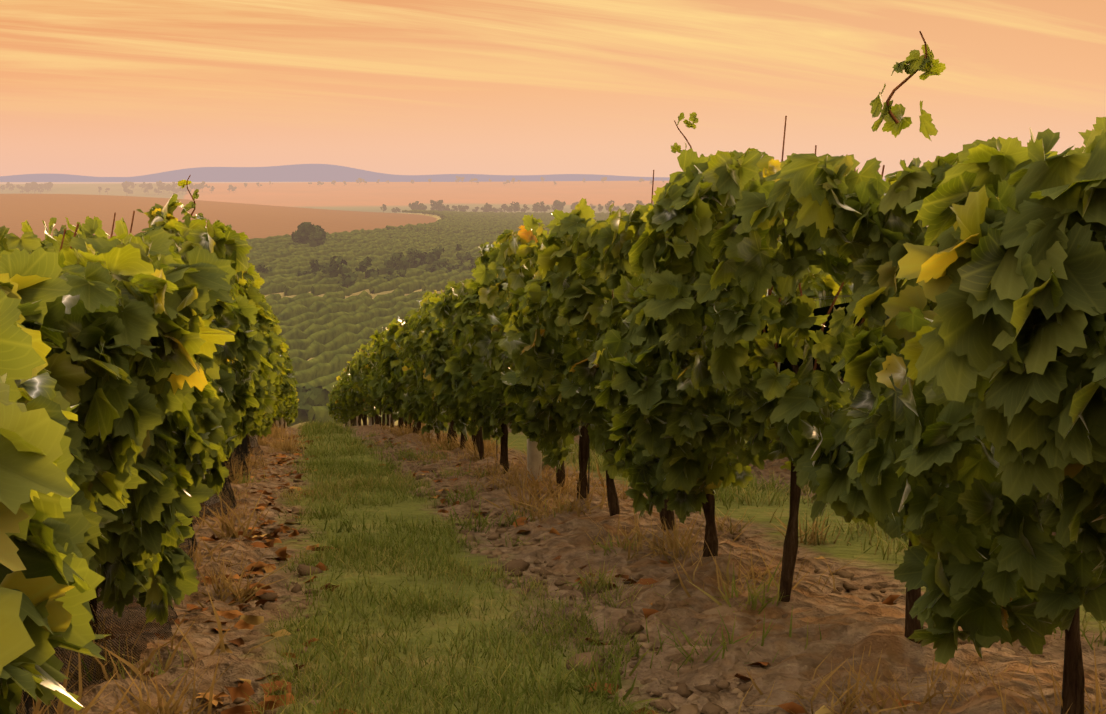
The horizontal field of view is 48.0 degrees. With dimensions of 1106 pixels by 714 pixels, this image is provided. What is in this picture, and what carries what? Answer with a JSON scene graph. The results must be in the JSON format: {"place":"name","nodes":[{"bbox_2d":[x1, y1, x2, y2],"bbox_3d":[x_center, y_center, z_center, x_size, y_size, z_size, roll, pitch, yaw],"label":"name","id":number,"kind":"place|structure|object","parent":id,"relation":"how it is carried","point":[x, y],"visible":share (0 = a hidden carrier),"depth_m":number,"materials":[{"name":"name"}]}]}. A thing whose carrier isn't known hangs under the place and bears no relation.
{"place":"outdoors","nodes":[
{"label":"outdoors","id":0,"kind":"place"},
{"bbox_2d":[186,175,194,217],"bbox_3d":[-2.023,-0.854,6.868,0.086,0.304,0.056,-2,8,-11],"label":"vine shoot","id":1,"kind":"object","parent":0,"point":[191,196],"visible":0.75,"depth_m":6.87,"materials":[{"name":"plant"}]},
{"bbox_2d":[178,180,207,220],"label":"vine leaves","id":2,"kind":"object","parent":1,"relation":"attached to","point":[190,204],"visible":0.48,"depth_m":6.88,"materials":[{"name":"green plant"}]},
{"bbox_2d":[0,164,1105,713],"bbox_3d":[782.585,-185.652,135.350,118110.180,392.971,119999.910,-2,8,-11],"label":"ground","id":3,"kind":"structure","parent":0,"point":[288,200],"depth_m":5.24,"materials":[{"name":"soil"}]},
{"bbox_2d":[23,418,284,707],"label":"vine trunks","id":4,"kind":"object","parent":3,"relation":"on","point":[273,419],"visible":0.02,"depth_m":4.21,"materials":[{"name":"brown wood"}]},
{"bbox_2d":[59,211,134,251],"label":"vine canes","id":5,"kind":"object","parent":4,"relation":"attached to","point":[77,226],"depth_m":4.95,"materials":[{"name":"brown wood"}]},
{"bbox_2d":[0,193,289,713],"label":"vine leaves","id":6,"kind":"object","parent":5,"relation":"attached to","point":[142,379],"visible":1,"depth_m":2.44,"materials":[{"name":"green plant"}]},
{"bbox_2d":[16,420,303,713],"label":"dry grass tufts","id":7,"kind":"object","parent":3,"relation":"on","point":[287,447],"visible":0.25,"depth_m":3.87,"materials":[{"name":"brown plant"}]},
{"bbox_2d":[204,227,288,505],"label":"vine posts","id":8,"kind":"object","parent":3,"relation":"on","point":[277,422],"depth_m":15.97,"materials":[{"name":"brown wood"}]},
{"bbox_2d":[256,320,298,437],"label":"vine leaves","id":9,"kind":"object","parent":3,"relation":"on","point":[286,406],"visible":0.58,"depth_m":20.04,"materials":[{"name":"green plant"}]},
{"bbox_2d":[2,181,651,287],"bbox_3d":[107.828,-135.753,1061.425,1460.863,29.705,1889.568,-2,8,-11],"label":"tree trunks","id":10,"kind":"object","parent":3,"relation":"on","point":[344,185],"visible":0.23,"depth_m":1520.02,"materials":[{"name":"brown wood"}]},
{"bbox_2d":[0,176,663,415],"bbox_3d":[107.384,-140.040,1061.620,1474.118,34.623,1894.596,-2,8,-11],"label":"trees","id":11,"kind":"object","parent":10,"relation":"attached to","point":[310,396],"visible":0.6,"depth_m":228.71,"materials":[{"name":"green plant"}]},
{"bbox_2d":[80,431,641,713],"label":"grass","id":12,"kind":"structure","parent":3,"relation":"on","point":[322,515],"depth_m":4.71,"materials":[{"name":"green plant"}]},
{"bbox_2d":[326,289,470,428],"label":"vine leaves","id":13,"kind":"object","parent":3,"relation":"on","point":[368,382],"visible":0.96,"depth_m":19.11,"materials":[{"name":"green plant"}]},
{"bbox_2d":[343,413,541,481],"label":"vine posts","id":14,"kind":"object","parent":3,"relation":"on","point":[534,458],"depth_m":9.28,"materials":[{"name":"brown wood"}]},
{"bbox_2d":[243,418,671,713],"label":"grass blades","id":15,"kind":"object","parent":3,"relation":"on","point":[314,427],"visible":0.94,"depth_m":4.33,"materials":[{"name":"green plant"}]},
{"bbox_2d":[55,433,920,713],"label":"fallen leaves","id":16,"kind":"object","parent":3,"relation":"on","point":[246,622],"visible":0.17,"depth_m":4.84,"materials":[{"name":"brown plant"}]},
{"bbox_2d":[246,209,928,426],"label":"vine rows","id":17,"kind":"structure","parent":3,"relation":"on","point":[331,330],"depth_m":183.37,"materials":[{"name":"green plant"}]},
{"bbox_2d":[363,438,821,707],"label":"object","id":18,"kind":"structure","parent":3,"relation":"on","point":[601,583],"depth_m":4.63,"materials":[{"name":"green plant"}]},
{"bbox_2d":[128,439,1105,713],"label":"soil clods","id":19,"kind":"object","parent":3,"relation":"on","point":[516,567],"visible":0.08,"depth_m":4.87,"materials":[{"name":"brown soil"}]},
{"bbox_2d":[396,283,854,422],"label":"vine leaves","id":20,"kind":"object","parent":3,"relation":"on","point":[808,292],"depth_m":9.35,"materials":[{"name":"green plant"}]},
{"bbox_2d":[348,420,1064,713],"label":"vine row stakes","id":21,"kind":"object","parent":3,"relation":"on","point":[713,492],"depth_m":8.00,"materials":[{"name":"brown wood"}]},
{"bbox_2d":[345,323,1084,713],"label":"vine trunks","id":22,"kind":"object","parent":3,"relation":"on","point":[1073,695],"visible":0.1,"depth_m":4.51,"materials":[{"name":"brown wood"}]},
{"bbox_2d":[612,116,884,370],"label":"vine canes","id":23,"kind":"object","parent":22,"relation":"attached to","point":[823,324],"depth_m":4.49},
{"bbox_2d":[585,300,861,383],"bbox_3d":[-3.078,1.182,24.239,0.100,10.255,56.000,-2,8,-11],"label":"vine row","id":24,"kind":"object","parent":3,"relation":"on","point":[785,364],"depth_m":4.29,"materials":[{"name":"green plant"}]},
{"bbox_2d":[373,418,1105,713],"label":"dry grass tufts","id":25,"kind":"object","parent":3,"relation":"on","point":[675,544],"visible":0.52,"depth_m":5.90,"materials":[{"name":"brown plant"}]},
{"bbox_2d":[517,440,1105,649],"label":"grass blades","id":26,"kind":"object","parent":3,"relation":"on","point":[773,485],"visible":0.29,"depth_m":7.93,"materials":[{"name":"green plant"}]},
{"bbox_2d":[0,0,1105,178],"label":"sky","id":27,"kind":"structure","parent":0,"point":[95,88],"materials":[{"name":"orange"}]},
{"bbox_2d":[674,120,691,147],"bbox_3d":[0.582,-0.885,5.455,0.089,0.304,0.078,-2,8,-11],"label":"vine shoot","id":28,"kind":"object","parent":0,"point":[683,135],"visible":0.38,"depth_m":5.46,"materials":[{"name":"brown plant"}]},
{"bbox_2d":[671,112,704,156],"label":"vine leaves","id":29,"kind":"object","parent":28,"relation":"attached to","point":[676,147],"visible":0.44,"depth_m":5.46,"materials":[{"name":"green plant"}]},
{"bbox_2d":[398,117,1105,663],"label":"vine leaves","id":30,"kind":"object","parent":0,"point":[960,439],"visible":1,"depth_m":3.04,"materials":[{"name":"green plant"}]},
{"bbox_2d":[779,235,849,304],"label":"vine wires","id":31,"kind":"object","parent":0,"point":[825,296],"depth_m":4.22,"materials":[{"name":"grey metal"}]},
{"bbox_2d":[886,31,927,123],"bbox_3d":[0.982,-0.767,3.427,0.053,0.245,0.116,-5,10,-32],"label":"vine shoot","id":32,"kind":"object","parent":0,"point":[893,117],"visible":0.9,"depth_m":3.46,"materials":[{"name":"plant"}]},
{"bbox_2d":[869,44,945,139],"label":"vine leaves","id":33,"kind":"object","parent":32,"relation":"attached to","point":[914,61],"visible":0.96,"depth_m":3.45,"materials":[{"name":"green plant"}]}
]}

